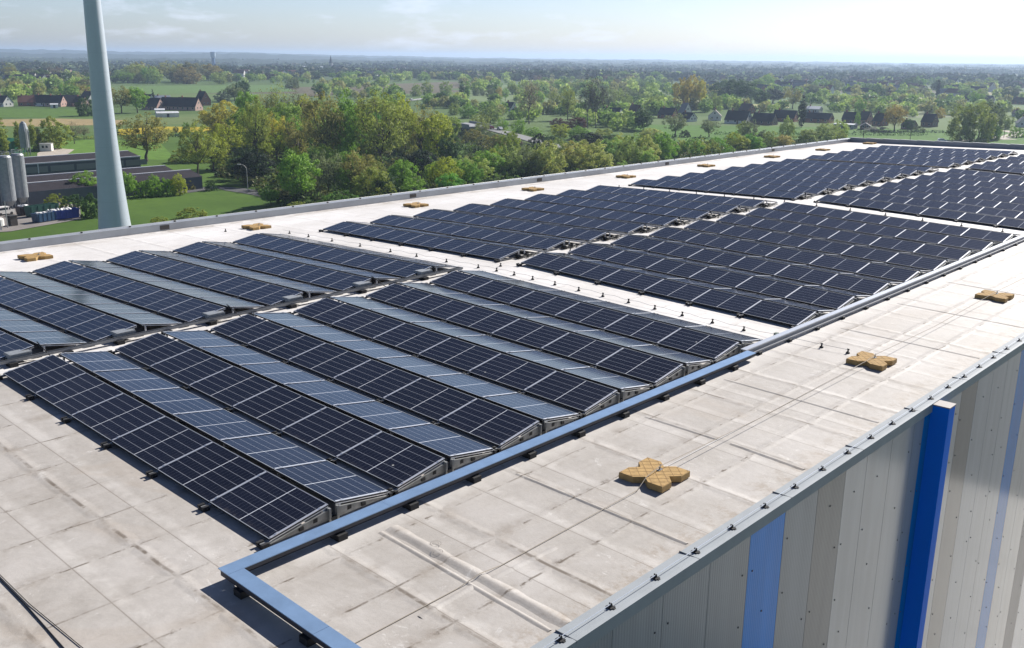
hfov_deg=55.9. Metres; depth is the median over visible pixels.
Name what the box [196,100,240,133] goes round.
willow tree
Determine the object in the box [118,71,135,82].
oak tree
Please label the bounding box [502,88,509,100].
oak tree
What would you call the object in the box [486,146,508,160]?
tree
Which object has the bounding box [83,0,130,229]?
wind turbine tower
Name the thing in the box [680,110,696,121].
house
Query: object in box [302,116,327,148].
oak tree
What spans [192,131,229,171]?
oak tree
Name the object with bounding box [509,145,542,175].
oak tree
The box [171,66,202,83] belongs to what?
willow tree
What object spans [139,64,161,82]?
willow tree
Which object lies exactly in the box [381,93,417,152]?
oak tree
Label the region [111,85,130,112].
oak tree
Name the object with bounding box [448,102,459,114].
willow tree
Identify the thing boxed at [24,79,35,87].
tree
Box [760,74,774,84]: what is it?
willow tree
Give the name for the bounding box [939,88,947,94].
house
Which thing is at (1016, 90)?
tree
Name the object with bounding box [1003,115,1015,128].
willow tree
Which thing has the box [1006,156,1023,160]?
solar panel row
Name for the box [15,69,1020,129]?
hedgerow trees
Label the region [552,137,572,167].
willow tree
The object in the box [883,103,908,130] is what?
oak tree
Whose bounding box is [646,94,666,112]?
willow tree
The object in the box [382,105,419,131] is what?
tree
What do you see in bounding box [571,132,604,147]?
tree
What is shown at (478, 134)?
shrub
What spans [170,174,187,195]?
willow tree
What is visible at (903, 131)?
hedge
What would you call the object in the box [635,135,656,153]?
willow tree
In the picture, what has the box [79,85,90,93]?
willow tree
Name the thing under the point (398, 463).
solar panel row
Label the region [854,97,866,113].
willow tree
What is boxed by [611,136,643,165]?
willow tree
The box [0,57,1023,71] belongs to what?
hills
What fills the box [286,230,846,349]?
lightning wire
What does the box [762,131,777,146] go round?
willow tree
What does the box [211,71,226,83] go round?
willow tree
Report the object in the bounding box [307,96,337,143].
oak tree
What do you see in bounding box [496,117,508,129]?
oak tree
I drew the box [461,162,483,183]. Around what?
willow tree
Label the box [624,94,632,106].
willow tree
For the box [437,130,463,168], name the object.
tree
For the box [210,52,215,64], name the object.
water tower
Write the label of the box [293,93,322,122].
oak tree
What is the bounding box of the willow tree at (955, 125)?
[945,103,975,140]
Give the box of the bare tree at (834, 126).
[816,120,839,137]
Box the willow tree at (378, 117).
[365,111,383,142]
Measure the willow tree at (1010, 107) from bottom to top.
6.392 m
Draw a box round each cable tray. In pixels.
[0,267,462,367]
[218,351,755,647]
[741,234,1023,354]
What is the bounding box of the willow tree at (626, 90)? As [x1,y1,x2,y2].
[619,87,630,95]
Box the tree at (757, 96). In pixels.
[750,89,771,103]
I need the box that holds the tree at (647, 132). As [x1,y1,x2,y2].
[638,128,662,142]
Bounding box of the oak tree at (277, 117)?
[258,110,287,141]
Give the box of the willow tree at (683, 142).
[674,137,689,157]
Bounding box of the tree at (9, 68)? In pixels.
[0,66,16,73]
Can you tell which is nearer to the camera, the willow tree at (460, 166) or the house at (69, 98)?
the willow tree at (460, 166)
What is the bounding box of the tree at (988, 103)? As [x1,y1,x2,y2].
[975,98,1006,115]
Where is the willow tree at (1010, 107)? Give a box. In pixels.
[1005,104,1012,111]
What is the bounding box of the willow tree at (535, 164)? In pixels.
[524,156,543,176]
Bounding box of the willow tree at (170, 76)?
[167,66,178,81]
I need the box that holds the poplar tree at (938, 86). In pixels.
[935,80,940,97]
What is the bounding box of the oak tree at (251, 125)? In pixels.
[241,116,261,144]
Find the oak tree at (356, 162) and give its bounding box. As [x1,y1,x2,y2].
[338,147,377,184]
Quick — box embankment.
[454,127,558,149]
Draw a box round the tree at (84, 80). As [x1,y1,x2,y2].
[75,79,89,85]
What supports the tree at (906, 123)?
on the field at (696, 131)
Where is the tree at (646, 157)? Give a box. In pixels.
[636,146,657,162]
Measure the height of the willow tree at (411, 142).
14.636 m
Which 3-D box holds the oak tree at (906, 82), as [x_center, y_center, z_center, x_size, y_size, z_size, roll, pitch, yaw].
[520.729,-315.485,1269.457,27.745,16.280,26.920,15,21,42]
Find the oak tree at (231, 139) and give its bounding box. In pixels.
[209,119,246,156]
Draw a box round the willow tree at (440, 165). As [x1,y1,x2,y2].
[428,156,463,188]
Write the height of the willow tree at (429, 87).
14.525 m
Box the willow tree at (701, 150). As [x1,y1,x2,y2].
[693,138,710,154]
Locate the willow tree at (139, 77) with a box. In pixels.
[126,67,142,82]
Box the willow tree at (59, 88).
[57,84,68,94]
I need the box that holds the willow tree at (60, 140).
[30,116,74,149]
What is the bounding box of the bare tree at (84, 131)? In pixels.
[78,125,89,138]
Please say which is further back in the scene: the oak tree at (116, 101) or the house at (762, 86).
the house at (762, 86)
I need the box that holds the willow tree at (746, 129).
[740,120,759,136]
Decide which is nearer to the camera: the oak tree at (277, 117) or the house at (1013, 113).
the oak tree at (277, 117)
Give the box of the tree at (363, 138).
[340,117,375,148]
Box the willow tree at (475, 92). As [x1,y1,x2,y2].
[472,88,479,95]
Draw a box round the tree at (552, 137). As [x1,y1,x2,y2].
[544,135,559,142]
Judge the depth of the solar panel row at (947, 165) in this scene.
69.11 m
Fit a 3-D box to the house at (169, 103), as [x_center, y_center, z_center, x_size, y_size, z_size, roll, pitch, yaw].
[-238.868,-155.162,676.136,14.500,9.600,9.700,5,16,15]
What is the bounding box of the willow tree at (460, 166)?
[448,158,478,184]
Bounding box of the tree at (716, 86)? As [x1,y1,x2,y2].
[707,79,745,96]
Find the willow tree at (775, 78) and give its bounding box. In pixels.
[759,73,778,82]
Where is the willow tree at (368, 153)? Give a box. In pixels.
[357,140,379,171]
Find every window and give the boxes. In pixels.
[25,166,47,172]
[50,164,73,171]
[76,163,95,169]
[126,159,146,165]
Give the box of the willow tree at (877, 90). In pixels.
[868,84,886,96]
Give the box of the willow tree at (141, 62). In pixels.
[132,61,147,69]
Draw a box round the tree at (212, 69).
[199,64,223,79]
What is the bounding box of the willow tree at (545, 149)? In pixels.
[529,143,556,175]
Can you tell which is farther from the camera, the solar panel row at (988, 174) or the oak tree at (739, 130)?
the oak tree at (739, 130)
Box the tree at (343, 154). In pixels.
[333,150,362,170]
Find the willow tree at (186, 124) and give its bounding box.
[182,122,190,133]
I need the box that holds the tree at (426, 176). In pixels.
[420,161,442,183]
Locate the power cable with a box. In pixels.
[0,575,82,647]
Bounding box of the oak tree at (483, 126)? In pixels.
[474,120,489,130]
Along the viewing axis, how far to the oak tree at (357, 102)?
414.02 m
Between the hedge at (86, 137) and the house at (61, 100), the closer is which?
the hedge at (86, 137)
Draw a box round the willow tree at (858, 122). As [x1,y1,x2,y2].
[853,112,860,125]
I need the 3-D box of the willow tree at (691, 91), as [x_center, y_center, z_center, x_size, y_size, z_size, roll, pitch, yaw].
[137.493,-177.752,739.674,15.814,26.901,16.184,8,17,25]
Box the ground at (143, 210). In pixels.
[0,58,1023,240]
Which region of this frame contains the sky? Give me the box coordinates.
[0,0,1023,63]
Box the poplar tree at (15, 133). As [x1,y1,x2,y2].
[13,121,22,152]
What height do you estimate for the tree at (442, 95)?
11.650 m
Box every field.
[0,109,92,117]
[0,119,122,125]
[32,140,173,159]
[117,117,217,125]
[118,127,208,134]
[123,85,293,93]
[299,81,473,96]
[469,85,669,102]
[635,125,1023,146]
[905,111,974,117]
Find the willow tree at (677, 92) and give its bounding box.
[672,77,689,103]
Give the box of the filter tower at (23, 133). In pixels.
[18,121,30,155]
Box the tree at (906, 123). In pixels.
[902,118,914,128]
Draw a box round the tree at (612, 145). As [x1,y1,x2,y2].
[610,132,624,151]
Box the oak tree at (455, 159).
[447,155,471,176]
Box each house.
[0,94,13,106]
[17,94,35,105]
[21,72,35,76]
[34,93,46,105]
[36,74,45,79]
[44,94,67,106]
[60,93,76,105]
[72,95,89,106]
[81,89,90,99]
[141,98,162,109]
[154,94,170,97]
[161,95,177,109]
[175,96,202,110]
[196,89,210,105]
[233,70,244,76]
[504,100,515,111]
[603,105,621,114]
[628,103,641,111]
[657,106,678,118]
[678,101,691,113]
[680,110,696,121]
[708,108,721,120]
[719,76,728,81]
[724,108,751,123]
[738,102,755,113]
[751,111,777,124]
[757,84,765,90]
[774,108,798,121]
[777,81,792,85]
[792,80,806,84]
[804,110,834,122]
[805,104,822,112]
[819,84,834,93]
[834,121,857,128]
[841,110,857,122]
[843,82,856,86]
[844,87,854,94]
[850,77,860,81]
[859,109,872,124]
[859,120,870,129]
[872,111,888,125]
[888,80,902,83]
[901,118,917,129]
[920,111,938,126]
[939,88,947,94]
[944,88,962,95]
[970,86,986,91]
[984,95,994,101]
[986,82,995,91]
[1011,96,1023,104]
[1011,108,1022,116]
[1015,114,1023,126]
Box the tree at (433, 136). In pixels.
[415,113,453,158]
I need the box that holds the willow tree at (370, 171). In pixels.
[350,164,396,196]
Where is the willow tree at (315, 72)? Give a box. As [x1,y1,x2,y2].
[311,70,321,78]
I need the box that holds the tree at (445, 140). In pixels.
[429,128,454,155]
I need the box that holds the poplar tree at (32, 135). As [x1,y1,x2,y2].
[27,118,36,149]
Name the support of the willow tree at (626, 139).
on the ground at (143, 210)
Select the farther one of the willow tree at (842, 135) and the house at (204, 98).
the house at (204, 98)
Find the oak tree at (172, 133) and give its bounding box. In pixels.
[163,128,174,138]
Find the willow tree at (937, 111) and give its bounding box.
[934,106,946,117]
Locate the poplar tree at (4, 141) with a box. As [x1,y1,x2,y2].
[0,118,9,154]
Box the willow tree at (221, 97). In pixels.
[213,91,231,101]
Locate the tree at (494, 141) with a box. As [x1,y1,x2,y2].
[491,135,506,148]
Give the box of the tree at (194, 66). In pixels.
[180,61,205,80]
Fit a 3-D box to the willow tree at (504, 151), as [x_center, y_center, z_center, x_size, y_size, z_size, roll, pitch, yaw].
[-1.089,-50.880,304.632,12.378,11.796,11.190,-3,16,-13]
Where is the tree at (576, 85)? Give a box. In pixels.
[570,82,580,89]
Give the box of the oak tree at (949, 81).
[945,79,955,83]
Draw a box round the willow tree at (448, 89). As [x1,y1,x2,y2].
[438,81,453,93]
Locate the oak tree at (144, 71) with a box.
[140,66,156,82]
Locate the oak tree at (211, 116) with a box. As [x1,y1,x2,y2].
[198,107,220,125]
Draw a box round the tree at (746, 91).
[730,79,763,99]
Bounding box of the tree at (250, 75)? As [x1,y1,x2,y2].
[244,73,254,81]
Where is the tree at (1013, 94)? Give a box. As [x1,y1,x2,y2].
[1006,91,1016,97]
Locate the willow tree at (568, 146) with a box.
[558,140,591,170]
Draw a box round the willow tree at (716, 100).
[709,92,722,109]
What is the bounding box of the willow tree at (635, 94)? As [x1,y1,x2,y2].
[628,89,642,98]
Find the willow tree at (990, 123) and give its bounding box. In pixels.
[960,101,999,141]
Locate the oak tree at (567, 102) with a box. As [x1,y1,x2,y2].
[559,85,575,119]
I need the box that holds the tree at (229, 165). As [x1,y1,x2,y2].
[226,156,243,179]
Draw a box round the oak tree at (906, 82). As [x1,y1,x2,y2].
[899,78,919,84]
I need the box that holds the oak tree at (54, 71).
[46,66,64,73]
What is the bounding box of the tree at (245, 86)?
[234,80,250,96]
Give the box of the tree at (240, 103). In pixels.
[234,90,262,117]
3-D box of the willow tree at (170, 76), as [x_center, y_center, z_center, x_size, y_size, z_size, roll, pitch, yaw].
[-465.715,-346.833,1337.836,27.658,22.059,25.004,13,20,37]
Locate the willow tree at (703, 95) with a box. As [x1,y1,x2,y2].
[691,76,706,109]
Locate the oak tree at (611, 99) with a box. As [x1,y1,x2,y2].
[601,86,616,105]
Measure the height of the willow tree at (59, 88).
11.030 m
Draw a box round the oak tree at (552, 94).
[545,90,559,104]
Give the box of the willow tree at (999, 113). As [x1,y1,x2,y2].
[978,101,1007,138]
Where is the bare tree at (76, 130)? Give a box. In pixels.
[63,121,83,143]
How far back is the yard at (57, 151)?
379.02 m
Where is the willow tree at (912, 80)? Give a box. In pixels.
[902,77,922,84]
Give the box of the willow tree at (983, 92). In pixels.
[978,88,988,94]
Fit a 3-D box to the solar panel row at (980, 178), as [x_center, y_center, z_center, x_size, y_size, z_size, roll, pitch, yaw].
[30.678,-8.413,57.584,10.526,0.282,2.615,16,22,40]
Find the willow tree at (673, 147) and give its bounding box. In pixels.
[655,132,680,158]
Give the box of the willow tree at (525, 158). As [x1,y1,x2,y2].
[517,145,533,176]
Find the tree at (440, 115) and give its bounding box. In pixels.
[428,111,451,134]
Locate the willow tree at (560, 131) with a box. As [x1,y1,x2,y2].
[548,123,570,136]
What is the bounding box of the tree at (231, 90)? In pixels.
[221,83,244,100]
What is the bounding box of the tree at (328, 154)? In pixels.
[307,143,333,167]
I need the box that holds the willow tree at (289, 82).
[284,76,299,87]
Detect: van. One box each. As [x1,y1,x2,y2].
[0,206,14,215]
[0,217,4,229]
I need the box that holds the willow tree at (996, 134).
[988,124,1001,140]
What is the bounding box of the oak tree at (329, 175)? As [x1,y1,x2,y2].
[311,148,344,189]
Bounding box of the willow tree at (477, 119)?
[468,114,490,123]
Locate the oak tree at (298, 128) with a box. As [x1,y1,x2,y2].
[278,115,315,145]
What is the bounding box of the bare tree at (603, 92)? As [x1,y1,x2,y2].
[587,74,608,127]
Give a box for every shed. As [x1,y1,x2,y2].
[0,165,202,207]
[24,150,146,175]
[50,103,57,107]
[154,108,164,111]
[155,111,178,116]
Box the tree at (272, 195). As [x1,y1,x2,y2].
[258,185,280,205]
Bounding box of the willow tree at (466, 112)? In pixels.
[458,103,478,117]
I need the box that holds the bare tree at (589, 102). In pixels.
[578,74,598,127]
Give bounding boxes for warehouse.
[0,137,1023,647]
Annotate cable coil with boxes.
[515,251,537,258]
[561,243,583,248]
[603,235,623,240]
[638,227,661,232]
[674,220,694,225]
[707,214,723,218]
[736,208,752,212]
[760,203,776,206]
[800,195,811,199]
[822,191,834,194]
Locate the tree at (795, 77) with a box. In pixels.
[783,74,801,81]
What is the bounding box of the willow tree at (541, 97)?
[530,90,545,102]
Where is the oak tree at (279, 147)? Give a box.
[263,132,286,158]
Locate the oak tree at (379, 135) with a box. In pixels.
[345,88,412,163]
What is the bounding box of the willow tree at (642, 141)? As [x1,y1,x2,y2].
[632,134,661,161]
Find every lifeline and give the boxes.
[355,280,1018,642]
[667,365,858,465]
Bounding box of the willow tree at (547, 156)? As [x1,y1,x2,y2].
[528,139,568,175]
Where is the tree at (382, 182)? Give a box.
[373,171,397,194]
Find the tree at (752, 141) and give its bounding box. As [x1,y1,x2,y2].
[740,133,760,149]
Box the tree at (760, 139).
[746,132,763,149]
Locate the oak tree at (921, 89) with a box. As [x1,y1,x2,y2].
[913,86,929,94]
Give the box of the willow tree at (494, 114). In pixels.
[478,105,502,122]
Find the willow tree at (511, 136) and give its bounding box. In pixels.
[494,128,520,156]
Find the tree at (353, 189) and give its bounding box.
[348,186,365,196]
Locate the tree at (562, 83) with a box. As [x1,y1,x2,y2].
[554,81,564,89]
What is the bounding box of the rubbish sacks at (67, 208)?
[50,207,70,210]
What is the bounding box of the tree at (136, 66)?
[125,63,149,81]
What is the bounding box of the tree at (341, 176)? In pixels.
[330,168,357,192]
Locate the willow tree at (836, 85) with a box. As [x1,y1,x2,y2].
[826,78,844,90]
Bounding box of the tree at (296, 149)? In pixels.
[289,146,301,163]
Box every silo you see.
[0,151,16,208]
[9,149,28,203]
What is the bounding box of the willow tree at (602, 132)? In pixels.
[594,128,613,137]
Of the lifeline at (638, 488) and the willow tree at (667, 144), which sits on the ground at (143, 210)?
the willow tree at (667, 144)
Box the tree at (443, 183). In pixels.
[434,172,463,187]
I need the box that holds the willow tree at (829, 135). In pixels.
[813,123,834,141]
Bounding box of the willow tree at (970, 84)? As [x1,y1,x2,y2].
[963,81,979,86]
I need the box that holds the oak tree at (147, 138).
[116,112,169,160]
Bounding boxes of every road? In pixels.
[179,186,283,199]
[486,128,574,148]
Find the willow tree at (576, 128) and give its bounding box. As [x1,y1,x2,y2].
[568,125,590,139]
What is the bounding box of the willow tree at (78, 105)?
[73,96,92,115]
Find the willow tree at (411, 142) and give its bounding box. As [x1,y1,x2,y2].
[392,128,417,155]
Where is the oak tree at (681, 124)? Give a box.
[661,113,687,135]
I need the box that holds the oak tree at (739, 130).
[736,120,746,132]
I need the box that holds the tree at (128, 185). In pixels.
[122,171,136,197]
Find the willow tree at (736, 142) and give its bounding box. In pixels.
[721,132,750,151]
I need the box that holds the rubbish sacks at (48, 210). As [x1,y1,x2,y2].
[34,209,53,213]
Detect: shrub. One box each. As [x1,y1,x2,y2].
[43,193,67,207]
[60,194,88,209]
[77,193,97,218]
[134,180,151,197]
[150,216,170,222]
[157,177,176,196]
[168,150,203,162]
[172,207,207,219]
[204,181,217,191]
[206,155,231,171]
[269,170,286,188]
[285,201,305,206]
[318,190,359,202]
[463,129,484,142]
[479,134,502,147]
[677,138,704,157]
[679,130,690,137]
[704,140,722,153]
[757,129,775,144]
[864,126,887,131]
[912,126,925,131]
[942,102,964,114]
[1006,126,1023,137]
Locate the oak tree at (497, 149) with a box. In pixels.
[489,144,509,153]
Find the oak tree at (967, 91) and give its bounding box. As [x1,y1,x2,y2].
[957,86,977,95]
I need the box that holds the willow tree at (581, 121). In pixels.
[565,116,586,127]
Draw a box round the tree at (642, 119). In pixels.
[631,108,654,130]
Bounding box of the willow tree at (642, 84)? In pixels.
[638,80,645,86]
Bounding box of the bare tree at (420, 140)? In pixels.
[407,101,438,149]
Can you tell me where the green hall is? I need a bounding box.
[0,138,25,152]
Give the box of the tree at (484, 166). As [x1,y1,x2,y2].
[471,157,494,180]
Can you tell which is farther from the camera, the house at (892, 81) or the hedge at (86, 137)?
the house at (892, 81)
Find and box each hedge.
[50,135,92,138]
[714,132,928,135]
[854,130,953,132]
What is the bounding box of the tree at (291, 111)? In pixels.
[262,99,311,130]
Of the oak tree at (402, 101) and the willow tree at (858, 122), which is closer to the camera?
the oak tree at (402, 101)
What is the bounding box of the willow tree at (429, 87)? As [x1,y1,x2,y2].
[421,80,433,94]
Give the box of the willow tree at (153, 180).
[142,174,163,197]
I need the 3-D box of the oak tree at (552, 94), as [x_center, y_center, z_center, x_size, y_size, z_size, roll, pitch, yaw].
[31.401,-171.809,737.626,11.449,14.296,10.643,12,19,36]
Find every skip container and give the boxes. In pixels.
[15,204,29,214]
[24,202,58,216]
[30,212,56,221]
[52,207,78,219]
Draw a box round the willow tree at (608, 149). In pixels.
[598,137,624,163]
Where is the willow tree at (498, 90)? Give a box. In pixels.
[495,87,502,96]
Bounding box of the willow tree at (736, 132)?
[726,131,744,149]
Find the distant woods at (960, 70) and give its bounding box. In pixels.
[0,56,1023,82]
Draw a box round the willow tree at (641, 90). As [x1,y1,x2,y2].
[638,86,645,95]
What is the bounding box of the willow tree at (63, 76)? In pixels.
[59,71,74,81]
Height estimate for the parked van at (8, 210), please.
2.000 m
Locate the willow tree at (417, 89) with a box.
[409,84,420,95]
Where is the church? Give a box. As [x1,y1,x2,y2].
[329,55,342,66]
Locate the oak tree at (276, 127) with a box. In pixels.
[262,112,288,155]
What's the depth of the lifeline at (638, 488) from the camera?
16.45 m
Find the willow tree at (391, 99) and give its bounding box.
[364,90,401,141]
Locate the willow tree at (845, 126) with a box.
[831,119,849,137]
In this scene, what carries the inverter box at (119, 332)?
on the warehouse
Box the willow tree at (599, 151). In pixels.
[566,139,613,170]
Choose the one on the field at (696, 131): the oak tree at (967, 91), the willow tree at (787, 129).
the willow tree at (787, 129)
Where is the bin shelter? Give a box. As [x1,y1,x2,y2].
[5,214,17,225]
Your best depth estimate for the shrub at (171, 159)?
346.52 m
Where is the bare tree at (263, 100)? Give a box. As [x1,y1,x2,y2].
[250,87,276,117]
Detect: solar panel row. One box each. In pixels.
[0,271,186,341]
[0,308,92,359]
[0,351,395,549]
[30,260,269,326]
[104,250,341,305]
[109,330,498,494]
[170,241,403,290]
[206,312,583,451]
[230,233,461,277]
[290,296,654,416]
[319,221,543,262]
[361,282,714,388]
[370,215,586,251]
[413,209,626,242]
[427,270,762,363]
[453,203,662,233]
[490,198,693,226]
[516,252,834,327]
[524,194,723,219]
[557,189,751,213]
[567,243,870,309]
[586,185,777,207]
[610,234,902,294]
[628,179,814,200]
[649,227,930,281]
[657,176,837,194]
[680,172,856,190]
[684,220,956,270]
[704,169,875,186]
[716,213,980,260]
[725,166,891,182]
[745,164,908,178]
[746,207,1000,250]
[764,161,924,175]
[773,202,1019,242]
[780,159,939,172]
[804,155,960,168]
[813,194,1023,228]
[824,153,973,164]
[838,151,984,161]
[839,190,1023,219]
[852,149,995,159]
[860,185,1023,210]
[866,147,1006,157]
[879,145,1017,154]
[879,182,1023,203]
[897,178,1023,196]
[915,174,1023,190]
[931,171,1023,185]
[946,168,1023,179]
[965,164,1023,174]
[982,161,1023,167]
[994,159,1023,163]
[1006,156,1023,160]
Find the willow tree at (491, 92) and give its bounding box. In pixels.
[485,88,493,96]
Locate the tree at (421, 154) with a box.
[403,149,438,177]
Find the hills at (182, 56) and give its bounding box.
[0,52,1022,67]
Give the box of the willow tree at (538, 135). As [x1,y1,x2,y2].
[525,133,548,150]
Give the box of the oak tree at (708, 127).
[699,118,720,136]
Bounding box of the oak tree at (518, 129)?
[510,117,526,133]
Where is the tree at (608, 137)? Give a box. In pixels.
[602,133,622,147]
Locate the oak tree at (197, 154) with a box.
[177,119,219,173]
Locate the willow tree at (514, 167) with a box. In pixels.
[495,155,517,179]
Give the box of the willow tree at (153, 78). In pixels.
[144,67,163,83]
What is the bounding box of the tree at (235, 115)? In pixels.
[226,108,248,142]
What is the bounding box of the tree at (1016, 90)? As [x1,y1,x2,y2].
[1001,87,1022,96]
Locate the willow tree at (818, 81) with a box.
[813,78,829,84]
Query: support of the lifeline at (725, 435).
on the warehouse
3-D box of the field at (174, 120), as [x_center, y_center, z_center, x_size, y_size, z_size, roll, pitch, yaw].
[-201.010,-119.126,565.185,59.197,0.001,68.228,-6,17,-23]
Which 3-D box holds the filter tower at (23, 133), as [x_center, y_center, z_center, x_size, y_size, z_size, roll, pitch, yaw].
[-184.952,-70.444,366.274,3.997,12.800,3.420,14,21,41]
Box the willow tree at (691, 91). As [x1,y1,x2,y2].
[681,75,702,108]
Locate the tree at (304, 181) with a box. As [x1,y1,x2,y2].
[275,149,322,201]
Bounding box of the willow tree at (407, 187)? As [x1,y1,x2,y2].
[400,176,426,191]
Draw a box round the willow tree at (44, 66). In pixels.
[41,62,53,70]
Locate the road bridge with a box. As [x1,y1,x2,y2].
[451,121,490,129]
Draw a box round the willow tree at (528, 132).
[524,127,542,135]
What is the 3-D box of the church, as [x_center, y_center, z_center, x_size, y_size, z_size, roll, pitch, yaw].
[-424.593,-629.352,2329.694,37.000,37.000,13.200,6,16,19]
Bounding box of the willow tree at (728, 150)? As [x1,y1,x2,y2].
[722,144,735,152]
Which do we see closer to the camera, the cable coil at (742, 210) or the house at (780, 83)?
the cable coil at (742, 210)
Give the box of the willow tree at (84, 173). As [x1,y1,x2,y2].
[69,170,96,185]
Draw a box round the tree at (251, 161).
[230,149,276,176]
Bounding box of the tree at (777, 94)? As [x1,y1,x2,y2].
[762,88,784,102]
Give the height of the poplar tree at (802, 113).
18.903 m
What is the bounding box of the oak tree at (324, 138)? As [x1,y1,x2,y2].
[300,88,345,149]
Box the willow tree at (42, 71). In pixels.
[34,68,51,75]
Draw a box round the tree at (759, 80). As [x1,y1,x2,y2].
[752,78,767,83]
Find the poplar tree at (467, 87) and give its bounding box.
[464,81,470,97]
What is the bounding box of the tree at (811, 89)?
[804,85,820,93]
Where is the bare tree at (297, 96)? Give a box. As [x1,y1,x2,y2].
[282,87,305,118]
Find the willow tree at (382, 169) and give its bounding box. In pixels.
[367,156,386,176]
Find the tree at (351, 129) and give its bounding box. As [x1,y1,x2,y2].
[327,87,368,153]
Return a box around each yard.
[0,203,80,231]
[37,148,73,155]
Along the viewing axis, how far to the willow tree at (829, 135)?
431.87 m
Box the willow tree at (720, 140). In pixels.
[709,134,726,154]
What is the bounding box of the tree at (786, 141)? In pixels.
[774,135,795,145]
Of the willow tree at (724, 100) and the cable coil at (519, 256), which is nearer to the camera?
the cable coil at (519, 256)
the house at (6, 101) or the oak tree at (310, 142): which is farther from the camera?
the house at (6, 101)
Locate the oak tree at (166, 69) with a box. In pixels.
[154,60,181,81]
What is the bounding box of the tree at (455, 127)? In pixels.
[445,116,460,135]
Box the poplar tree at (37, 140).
[35,127,40,149]
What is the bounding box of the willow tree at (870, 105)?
[867,100,880,112]
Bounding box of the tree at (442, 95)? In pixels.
[432,91,446,101]
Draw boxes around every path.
[947,139,1015,140]
[975,130,1022,140]
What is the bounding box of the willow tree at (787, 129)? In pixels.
[778,115,795,139]
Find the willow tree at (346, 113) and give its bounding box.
[332,112,366,153]
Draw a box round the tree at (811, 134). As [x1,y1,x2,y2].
[794,128,820,143]
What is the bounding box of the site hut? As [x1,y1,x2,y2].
[39,143,53,150]
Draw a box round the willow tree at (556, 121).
[549,118,567,126]
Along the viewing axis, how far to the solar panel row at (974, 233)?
42.95 m
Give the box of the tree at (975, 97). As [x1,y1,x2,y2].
[967,90,985,102]
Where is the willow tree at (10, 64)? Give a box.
[3,63,15,68]
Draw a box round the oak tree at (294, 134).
[281,115,316,152]
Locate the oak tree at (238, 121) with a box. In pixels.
[234,116,259,145]
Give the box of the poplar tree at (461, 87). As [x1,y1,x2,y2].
[458,81,464,93]
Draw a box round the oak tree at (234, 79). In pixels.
[232,75,241,82]
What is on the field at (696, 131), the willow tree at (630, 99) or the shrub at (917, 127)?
the shrub at (917, 127)
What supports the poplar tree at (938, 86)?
on the ground at (143, 210)
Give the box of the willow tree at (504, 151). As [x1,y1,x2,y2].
[491,144,528,179]
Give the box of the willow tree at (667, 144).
[648,132,672,160]
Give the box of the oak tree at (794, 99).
[784,88,801,108]
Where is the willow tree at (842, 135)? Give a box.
[833,129,847,139]
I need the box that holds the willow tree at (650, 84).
[642,81,657,92]
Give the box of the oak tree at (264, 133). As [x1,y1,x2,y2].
[237,95,270,155]
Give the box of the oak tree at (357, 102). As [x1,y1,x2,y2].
[346,94,383,119]
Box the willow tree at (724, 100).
[718,94,732,108]
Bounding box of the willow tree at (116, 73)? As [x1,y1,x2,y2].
[112,68,126,80]
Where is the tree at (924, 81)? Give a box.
[914,75,926,84]
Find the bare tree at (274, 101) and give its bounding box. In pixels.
[265,82,290,109]
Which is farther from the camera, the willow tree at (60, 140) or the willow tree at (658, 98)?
the willow tree at (658, 98)
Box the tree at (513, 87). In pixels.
[507,84,518,94]
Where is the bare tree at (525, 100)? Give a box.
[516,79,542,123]
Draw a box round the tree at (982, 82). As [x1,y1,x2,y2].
[973,79,987,85]
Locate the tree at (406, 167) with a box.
[387,158,418,187]
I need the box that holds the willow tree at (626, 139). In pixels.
[615,132,643,159]
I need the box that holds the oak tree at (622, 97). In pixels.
[610,88,629,102]
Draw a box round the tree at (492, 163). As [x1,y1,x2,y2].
[471,150,504,175]
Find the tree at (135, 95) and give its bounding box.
[123,86,149,112]
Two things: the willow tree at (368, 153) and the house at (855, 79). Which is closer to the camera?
the willow tree at (368, 153)
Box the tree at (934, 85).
[930,80,950,90]
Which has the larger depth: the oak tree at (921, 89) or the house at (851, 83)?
the house at (851, 83)
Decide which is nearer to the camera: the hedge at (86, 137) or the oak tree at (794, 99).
the hedge at (86, 137)
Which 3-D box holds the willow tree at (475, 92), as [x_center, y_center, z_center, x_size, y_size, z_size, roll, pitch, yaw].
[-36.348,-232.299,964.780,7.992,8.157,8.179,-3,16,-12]
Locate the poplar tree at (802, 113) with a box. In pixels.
[797,95,807,127]
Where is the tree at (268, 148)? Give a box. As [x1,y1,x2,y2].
[254,142,275,157]
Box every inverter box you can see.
[3,349,31,359]
[110,329,135,337]
[202,310,224,318]
[282,295,302,302]
[352,281,371,287]
[414,269,432,275]

